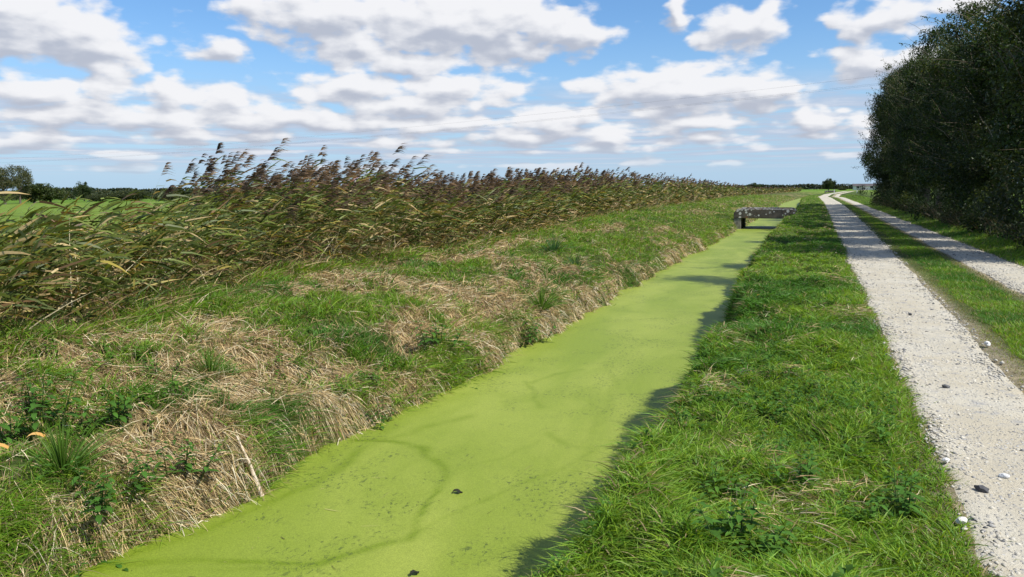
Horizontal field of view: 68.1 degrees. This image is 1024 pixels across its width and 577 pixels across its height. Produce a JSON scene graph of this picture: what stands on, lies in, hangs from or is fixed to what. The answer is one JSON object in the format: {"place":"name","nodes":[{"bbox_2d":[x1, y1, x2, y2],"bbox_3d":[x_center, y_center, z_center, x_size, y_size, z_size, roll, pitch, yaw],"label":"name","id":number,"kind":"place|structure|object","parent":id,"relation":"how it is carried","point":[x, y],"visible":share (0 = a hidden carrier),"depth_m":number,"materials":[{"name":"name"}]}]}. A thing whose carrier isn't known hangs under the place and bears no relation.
{"place":"outdoors","nodes":[
{"label":"outdoors","id":0,"kind":"place"},
{"bbox_2d":[65,198,800,576],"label":"water","id":1,"kind":"structure","parent":0,"point":[579,386],"depth_m":7.17,"materials":[{"name":"green liquid"}]},
{"bbox_2d":[187,269,725,576],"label":"floating debris","id":2,"kind":"object","parent":1,"relation":"on","point":[390,491],"visible":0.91,"depth_m":6.50,"materials":[{"name":"plant"}]},
{"bbox_2d":[0,187,1023,576],"bbox_3d":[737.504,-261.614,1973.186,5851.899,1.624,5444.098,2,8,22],"label":"ground","id":3,"kind":"structure","parent":0,"point":[806,191],"depth_m":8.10,"materials":[{"name":"green plant"}]},
{"bbox_2d":[0,167,23,203],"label":"tree","id":4,"kind":"object","parent":3,"relation":"on","point":[6,184],"visible":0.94,"depth_m":169.40,"materials":[{"name":"green plant"}]},
{"bbox_2d":[0,397,30,447],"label":"nettle","id":5,"kind":"object","parent":3,"relation":"on","point":[8,427],"visible":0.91,"depth_m":6.03,"materials":[{"name":"green plant"}]},
{"bbox_2d":[5,164,34,203],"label":"tree","id":6,"kind":"object","parent":3,"relation":"on","point":[26,177],"visible":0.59,"depth_m":179.01,"materials":[{"name":"green plant"}]},
{"bbox_2d":[9,183,55,202],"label":"tree","id":7,"kind":"object","parent":3,"relation":"on","point":[39,191],"visible":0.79,"depth_m":188.18,"materials":[{"name":"green plant"}]},
{"bbox_2d":[0,369,83,430],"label":"nettle","id":8,"kind":"object","parent":3,"relation":"on","point":[33,412],"visible":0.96,"depth_m":6.25,"materials":[{"name":"green plant"}]},
{"bbox_2d":[40,186,68,201],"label":"tree","id":9,"kind":"object","parent":3,"relation":"on","point":[59,194],"visible":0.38,"depth_m":194.04,"materials":[{"name":"green plant"}]},
{"bbox_2d":[0,412,151,500],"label":"grass tussock","id":10,"kind":"object","parent":3,"relation":"on","point":[60,458],"depth_m":5.75,"materials":[{"name":"green plant"}]},
{"bbox_2d":[72,181,92,200],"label":"tree","id":11,"kind":"object","parent":3,"relation":"on","point":[83,189],"visible":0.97,"depth_m":223.74,"materials":[{"name":"green plant"}]},
{"bbox_2d":[28,454,156,524],"bbox_3d":[-3.034,1.418,5.606,0.819,0.419,0.676,3,8,27],"label":"nettle","id":12,"kind":"object","parent":3,"relation":"on","point":[97,501],"visible":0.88,"depth_m":5.49,"materials":[{"name":"green plant"}]},
{"bbox_2d":[83,193,106,201],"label":"tree","id":13,"kind":"object","parent":3,"relation":"on","point":[95,197],"visible":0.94,"depth_m":208.34,"materials":[{"name":"green plant"}]},
{"bbox_2d":[69,541,128,576],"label":"nettle","id":14,"kind":"object","parent":3,"relation":"on","point":[118,565],"visible":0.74,"depth_m":5.30,"materials":[{"name":"green plant"}]},
{"bbox_2d":[72,380,146,427],"bbox_3d":[-3.386,1.002,6.484,0.381,0.333,0.595,4,9,32],"label":"nettle","id":15,"kind":"object","parent":3,"relation":"on","point":[116,415],"visible":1,"depth_m":6.43,"materials":[{"name":"green plant"}]},
{"bbox_2d":[111,188,148,200],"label":"tree","id":16,"kind":"object","parent":3,"relation":"on","point":[135,197],"visible":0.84,"depth_m":220.36,"materials":[{"name":"green plant"}]},
{"bbox_2d":[133,353,184,377],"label":"weed plant","id":17,"kind":"object","parent":3,"relation":"on","point":[151,367],"visible":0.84,"depth_m":7.56,"materials":[{"name":"green plant"}]},
{"bbox_2d":[149,185,175,221],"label":"reed","id":18,"kind":"object","parent":3,"relation":"on","point":[170,189],"visible":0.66,"depth_m":14.45,"materials":[{"name":"brown plant"}]},
{"bbox_2d":[150,193,177,200],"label":"tree","id":19,"kind":"object","parent":3,"relation":"on","point":[155,197],"visible":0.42,"depth_m":215.40,"materials":[{"name":"green plant"}]},
{"bbox_2d":[121,432,225,488],"bbox_3d":[-2.789,1.365,6.136,0.756,0.386,0.624,-7,10,-43],"label":"nettle","id":20,"kind":"object","parent":3,"relation":"on","point":[188,466],"visible":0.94,"depth_m":6.10,"materials":[{"name":"green plant"}]},
{"bbox_2d":[192,166,215,204],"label":"reed","id":21,"kind":"object","parent":3,"relation":"on","point":[206,169],"visible":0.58,"depth_m":16.05,"materials":[{"name":"brown plant"}]},
{"bbox_2d":[199,157,219,197],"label":"reed","id":22,"kind":"object","parent":3,"relation":"on","point":[213,163],"visible":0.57,"depth_m":16.02,"materials":[{"name":"brown plant"}]},
{"bbox_2d":[170,347,259,382],"bbox_3d":[-3.258,0.763,7.970,1.085,0.433,1.160,4,9,31],"label":"grass tussock","id":23,"kind":"object","parent":3,"relation":"on","point":[209,361],"depth_m":7.95,"materials":[{"name":"green plant"}]},
{"bbox_2d":[204,142,225,196],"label":"reed","id":24,"kind":"object","parent":3,"relation":"on","point":[219,146],"visible":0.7,"depth_m":16.82,"materials":[{"name":"brown plant"}]},
{"bbox_2d":[236,436,263,496],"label":"dead branch","id":25,"kind":"object","parent":3,"relation":"on","point":[254,477],"visible":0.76,"depth_m":6.52,"materials":[{"name":"beige wood"}]},
{"bbox_2d":[259,147,280,175],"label":"reed","id":26,"kind":"object","parent":3,"relation":"on","point":[273,155],"visible":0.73,"depth_m":18.87,"materials":[{"name":"brown plant"}]},
{"bbox_2d":[332,161,341,173],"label":"reed","id":27,"kind":"object","parent":3,"relation":"on","point":[336,167],"visible":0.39,"depth_m":20.94,"materials":[{"name":"brown plant"}]},
{"bbox_2d":[354,368,381,385],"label":"weed plant","id":28,"kind":"object","parent":3,"relation":"on","point":[373,376],"visible":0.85,"depth_m":8.93,"materials":[{"name":"green plant"}]},
{"bbox_2d":[363,395,395,429],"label":"nettle","id":29,"kind":"object","parent":3,"relation":"on","point":[371,416],"visible":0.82,"depth_m":8.45,"materials":[{"name":"green plant"}]},
{"bbox_2d":[0,137,802,357],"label":"reed bed","id":30,"kind":"object","parent":3,"relation":"on","point":[400,213],"visible":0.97,"depth_m":14.61,"materials":[{"name":"green plant"}]},
{"bbox_2d":[0,184,852,200],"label":"wood","id":31,"kind":"object","parent":3,"relation":"on","point":[108,193],"visible":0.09,"depth_m":406.62,"materials":[{"name":"green plant"}]},
{"bbox_2d":[412,314,468,346],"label":"nettle","id":32,"kind":"object","parent":3,"relation":"on","point":[435,335],"visible":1,"depth_m":10.40,"materials":[{"name":"green plant"}]},
{"bbox_2d":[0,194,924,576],"bbox_3d":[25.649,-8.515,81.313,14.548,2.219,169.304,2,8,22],"label":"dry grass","id":33,"kind":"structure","parent":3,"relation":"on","point":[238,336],"depth_m":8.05,"materials":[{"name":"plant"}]},
{"bbox_2d":[0,443,8,448],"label":"dead leaf","id":34,"kind":"object","parent":33,"relation":"on","point":[4,445],"visible":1,"depth_m":5.54,"materials":[{"name":"plant"}]},
{"bbox_2d":[26,432,44,437],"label":"dead leaf","id":35,"kind":"object","parent":33,"relation":"on","point":[38,433],"visible":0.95,"depth_m":5.98,"materials":[{"name":"plant"}]},
{"bbox_2d":[0,216,929,576],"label":"weeds","id":36,"kind":"object","parent":3,"relation":"on","point":[718,572],"visible":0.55,"depth_m":6.82,"materials":[{"name":"green plant"}]},
{"bbox_2d":[511,310,559,342],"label":"nettle","id":37,"kind":"object","parent":3,"relation":"on","point":[535,333],"visible":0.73,"depth_m":12.77,"materials":[{"name":"green plant"}]},
{"bbox_2d":[517,283,582,309],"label":"grass tussock","id":38,"kind":"object","parent":3,"relation":"on","point":[547,304],"depth_m":13.84,"materials":[{"name":"green plant"}]},
{"bbox_2d":[531,233,583,251],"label":"grass tussock","id":39,"kind":"object","parent":3,"relation":"on","point":[553,245],"depth_m":20.95,"materials":[{"name":"green plant"}]},
{"bbox_2d":[562,252,601,267],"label":"grass tussock","id":40,"kind":"object","parent":3,"relation":"on","point":[577,261],"depth_m":19.55,"materials":[{"name":"green plant"}]},
{"bbox_2d":[697,460,760,500],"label":"weed plant","id":41,"kind":"object","parent":3,"relation":"on","point":[717,488],"visible":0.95,"depth_m":4.19,"materials":[{"name":"green plant"}]},
{"bbox_2d":[689,488,796,556],"bbox_3d":[1.065,1.081,3.535,0.468,0.262,0.299,1,8,14],"label":"nettle","id":42,"kind":"object","parent":3,"relation":"on","point":[739,518],"visible":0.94,"depth_m":3.53,"materials":[{"name":"green plant"}]},
{"bbox_2d":[744,183,761,189],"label":"tree","id":43,"kind":"object","parent":3,"relation":"on","point":[754,185],"visible":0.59,"depth_m":375.69,"materials":[{"name":"green plant"}]},
{"bbox_2d":[500,195,1020,576],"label":"grass","id":44,"kind":"structure","parent":3,"relation":"on","point":[672,503],"depth_m":4.55,"materials":[{"name":"green plant"}]},
{"bbox_2d":[723,516,802,563],"bbox_3d":[1.156,1.163,3.438,0.372,0.183,0.276,0,7,1],"label":"weed plant","id":45,"kind":"object","parent":3,"relation":"on","point":[777,540],"visible":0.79,"depth_m":3.42,"materials":[{"name":"green plant"}]},
{"bbox_2d":[733,207,796,228],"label":"footbridge","id":46,"kind":"object","parent":3,"relation":"on","point":[742,214],"visible":0.58,"depth_m":47.65,"materials":[{"name":"concrete"}]},
{"bbox_2d":[755,426,816,459],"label":"nettle","id":47,"kind":"object","parent":3,"relation":"on","point":[779,443],"visible":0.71,"depth_m":4.90,"materials":[{"name":"green plant"}]},
{"bbox_2d":[765,442,825,488],"bbox_3d":[1.661,1.026,4.326,0.382,0.214,0.245,-4,8,-26],"label":"nettle","id":48,"kind":"object","parent":3,"relation":"on","point":[807,466],"visible":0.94,"depth_m":4.29,"materials":[{"name":"green plant"}]},
{"bbox_2d":[791,375,840,405],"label":"nettle","id":49,"kind":"object","parent":3,"relation":"on","point":[812,395],"visible":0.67,"depth_m":5.91,"materials":[{"name":"green plant"}]},
{"bbox_2d":[822,178,836,189],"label":"tree","id":50,"kind":"object","parent":3,"relation":"on","point":[827,183],"visible":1,"depth_m":383.07,"materials":[{"name":"green plant"}]},
{"bbox_2d":[834,490,892,527],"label":"weed plant","id":51,"kind":"object","parent":3,"relation":"on","point":[874,511],"visible":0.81,"depth_m":3.83,"materials":[{"name":"green plant"}]},
{"bbox_2d":[852,184,877,189],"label":"farm building","id":52,"kind":"structure","parent":3,"relation":"on","point":[866,186],"depth_m":415.45,"materials":[{"name":"grey"}]},
{"bbox_2d":[856,73,893,202],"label":"hedgerow tree","id":53,"kind":"object","parent":3,"relation":"on","point":[866,157],"visible":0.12,"depth_m":68.52,"materials":[{"name":"green plant"}]},
{"bbox_2d":[852,62,899,192],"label":"hedgerow tree","id":54,"kind":"object","parent":3,"relation":"on","point":[877,111],"visible":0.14,"depth_m":65.11,"materials":[{"name":"green plant"}]},
{"bbox_2d":[851,70,906,205],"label":"hedgerow tree","id":55,"kind":"object","parent":3,"relation":"on","point":[883,126],"visible":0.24,"depth_m":58.18,"materials":[{"name":"green plant"}]},
{"bbox_2d":[866,47,914,197],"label":"hedgerow tree","id":56,"kind":"object","parent":3,"relation":"on","point":[897,71],"visible":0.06,"depth_m":61.37,"materials":[{"name":"green plant"}]},
{"bbox_2d":[867,462,927,518],"bbox_3d":[2.015,1.071,3.919,0.272,0.238,0.425,6,10,39],"label":"nettle","id":57,"kind":"object","parent":3,"relation":"on","point":[905,502],"visible":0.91,"depth_m":3.88,"materials":[{"name":"green plant"}]},
{"bbox_2d":[878,51,928,206],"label":"hedgerow tree","id":58,"kind":"object","parent":3,"relation":"on","point":[890,123],"visible":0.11,"depth_m":54.52,"materials":[{"name":"green plant"}]},
{"bbox_2d":[870,75,936,202],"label":"hedgerow tree","id":59,"kind":"object","parent":3,"relation":"on","point":[894,120],"visible":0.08,"depth_m":48.14,"materials":[{"name":"green plant"}]},
{"bbox_2d":[879,42,938,213],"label":"hedgerow tree","id":60,"kind":"object","parent":3,"relation":"on","point":[903,133],"visible":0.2,"depth_m":41.70,"materials":[{"name":"green plant"}]},
{"bbox_2d":[884,45,936,199],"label":"hedgerow tree","id":61,"kind":"object","parent":3,"relation":"on","point":[901,105],"visible":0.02,"depth_m":51.18,"materials":[{"name":"green plant"}]},
{"bbox_2d":[869,22,971,210],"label":"hedgerow tree","id":62,"kind":"object","parent":3,"relation":"on","point":[933,35],"visible":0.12,"depth_m":44.95,"materials":[{"name":"green plant"}]},
{"bbox_2d":[833,197,1023,394],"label":"grass","id":63,"kind":"structure","parent":3,"relation":"on","point":[972,291],"depth_m":12.04,"materials":[{"name":"green plant"}]},
{"bbox_2d":[892,13,969,211],"bbox_3d":[21.824,-8.690,38.000,5.058,10.459,5.484,-3,8,-15],"label":"hedgerow tree","id":64,"kind":"object","parent":3,"relation":"on","point":[914,164],"visible":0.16,"depth_m":38.20,"materials":[{"name":"green plant"}]},
{"bbox_2d":[839,195,1023,266],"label":"grass","id":65,"kind":"structure","parent":3,"relation":"on","point":[1002,251],"depth_m":24.27,"materials":[{"name":"green plant"}]},
{"bbox_2d":[904,31,987,213],"bbox_3d":[20.381,-7.521,34.436,5.386,9.022,6.435,-4,8,-28],"label":"hedgerow tree","id":66,"kind":"object","parent":3,"relation":"on","point":[943,81],"visible":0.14,"depth_m":34.85,"materials":[{"name":"green plant"}]},
{"bbox_2d":[870,194,1023,244],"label":"undergrowth","id":67,"kind":"object","parent":3,"relation":"on","point":[1006,230],"visible":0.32,"depth_m":27.48,"materials":[{"name":"green plant"}]},
{"bbox_2d":[955,517,967,523],"bbox_3d":[2.227,1.150,3.757,0.056,0.032,0.047,-6,9,-38],"label":"stone","id":68,"kind":"object","parent":3,"relation":"on","point":[962,519],"visible":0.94,"depth_m":3.75,"materials":[{"name":"white stone"}]},
{"bbox_2d":[903,0,1023,220],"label":"hedgerow tree","id":69,"kind":"object","parent":3,"relation":"on","point":[937,135],"visible":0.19,"depth_m":31.22,"materials":[{"name":"green plant"}]},
{"bbox_2d":[904,0,1023,221],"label":"hedgerow tree","id":70,"kind":"object","parent":3,"relation":"on","point":[951,124],"visible":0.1,"depth_m":27.84,"materials":[{"name":"green plant"}]},
{"bbox_2d":[909,0,1023,230],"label":"hedgerow tree","id":71,"kind":"object","parent":3,"relation":"on","point":[975,161],"visible":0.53,"depth_m":24.28,"materials":[{"name":"green plant"}]},
{"bbox_2d":[955,0,1023,224],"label":"hedgerow tree","id":72,"kind":"object","parent":3,"relation":"on","point":[1010,22],"visible":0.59,"depth_m":20.70,"materials":[{"name":"green plant"}]},
{"bbox_2d":[970,0,1023,249],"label":"hedgerow tree","id":73,"kind":"object","parent":3,"relation":"on","point":[1017,75],"visible":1,"depth_m":17.66,"materials":[{"name":"green plant"}]},
{"bbox_2d":[0,0,1023,190],"label":"sky","id":74,"kind":"structure","parent":0,"point":[86,78],"materials":[{"name":"blue"}]},
{"bbox_2d":[819,191,1023,576],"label":"track","id":75,"kind":"structure","parent":0,"point":[997,417],"depth_m":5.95,"materials":[{"name":"grey gravel"}]},
{"bbox_2d":[942,457,949,462],"bbox_3d":[2.620,1.035,4.582,0.041,0.029,0.063,9,6,37],"label":"stone","id":76,"kind":"object","parent":75,"relation":"on","point":[944,459],"visible":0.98,"depth_m":4.57,"materials":[{"name":"white stone"}]},
{"bbox_2d":[974,485,988,492],"bbox_3d":[2.592,1.108,4.190,0.078,0.044,0.048,8,13,21],"label":"stone","id":77,"kind":"object","parent":75,"relation":"on","point":[982,488],"visible":1,"depth_m":4.17,"materials":[{"name":"grey stone"}]},
{"bbox_2d":[998,473,1009,478],"bbox_3d":[2.837,1.082,4.369,0.039,0.035,0.059,-2,1,-37],"label":"stone","id":78,"kind":"object","parent":75,"relation":"on","point":[1004,475],"visible":1,"depth_m":4.36,"materials":[{"name":"white stone"}]},
{"bbox_2d":[835,191,1023,293],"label":"track","id":79,"kind":"structure","parent":0,"point":[962,248],"depth_m":19.47,"materials":[{"name":"grey gravel"}]},
{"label":"utility pole","id":80,"kind":"object","parent":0,"visible":0},
{"bbox_2d":[3,83,877,162],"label":"overhead wire","id":81,"kind":"object","parent":80,"relation":"attached to","point":[494,124],"visible":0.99,"depth_m":83.50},
{"bbox_2d":[12,85,872,162],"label":"overhead wire","id":82,"kind":"object","parent":80,"relation":"attached to","point":[484,126],"visible":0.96,"depth_m":86.19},
{"bbox_2d":[7,74,890,158],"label":"overhead wire","id":83,"kind":"object","parent":80,"relation":"attached to","point":[496,118],"visible":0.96,"depth_m":84.20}
]}

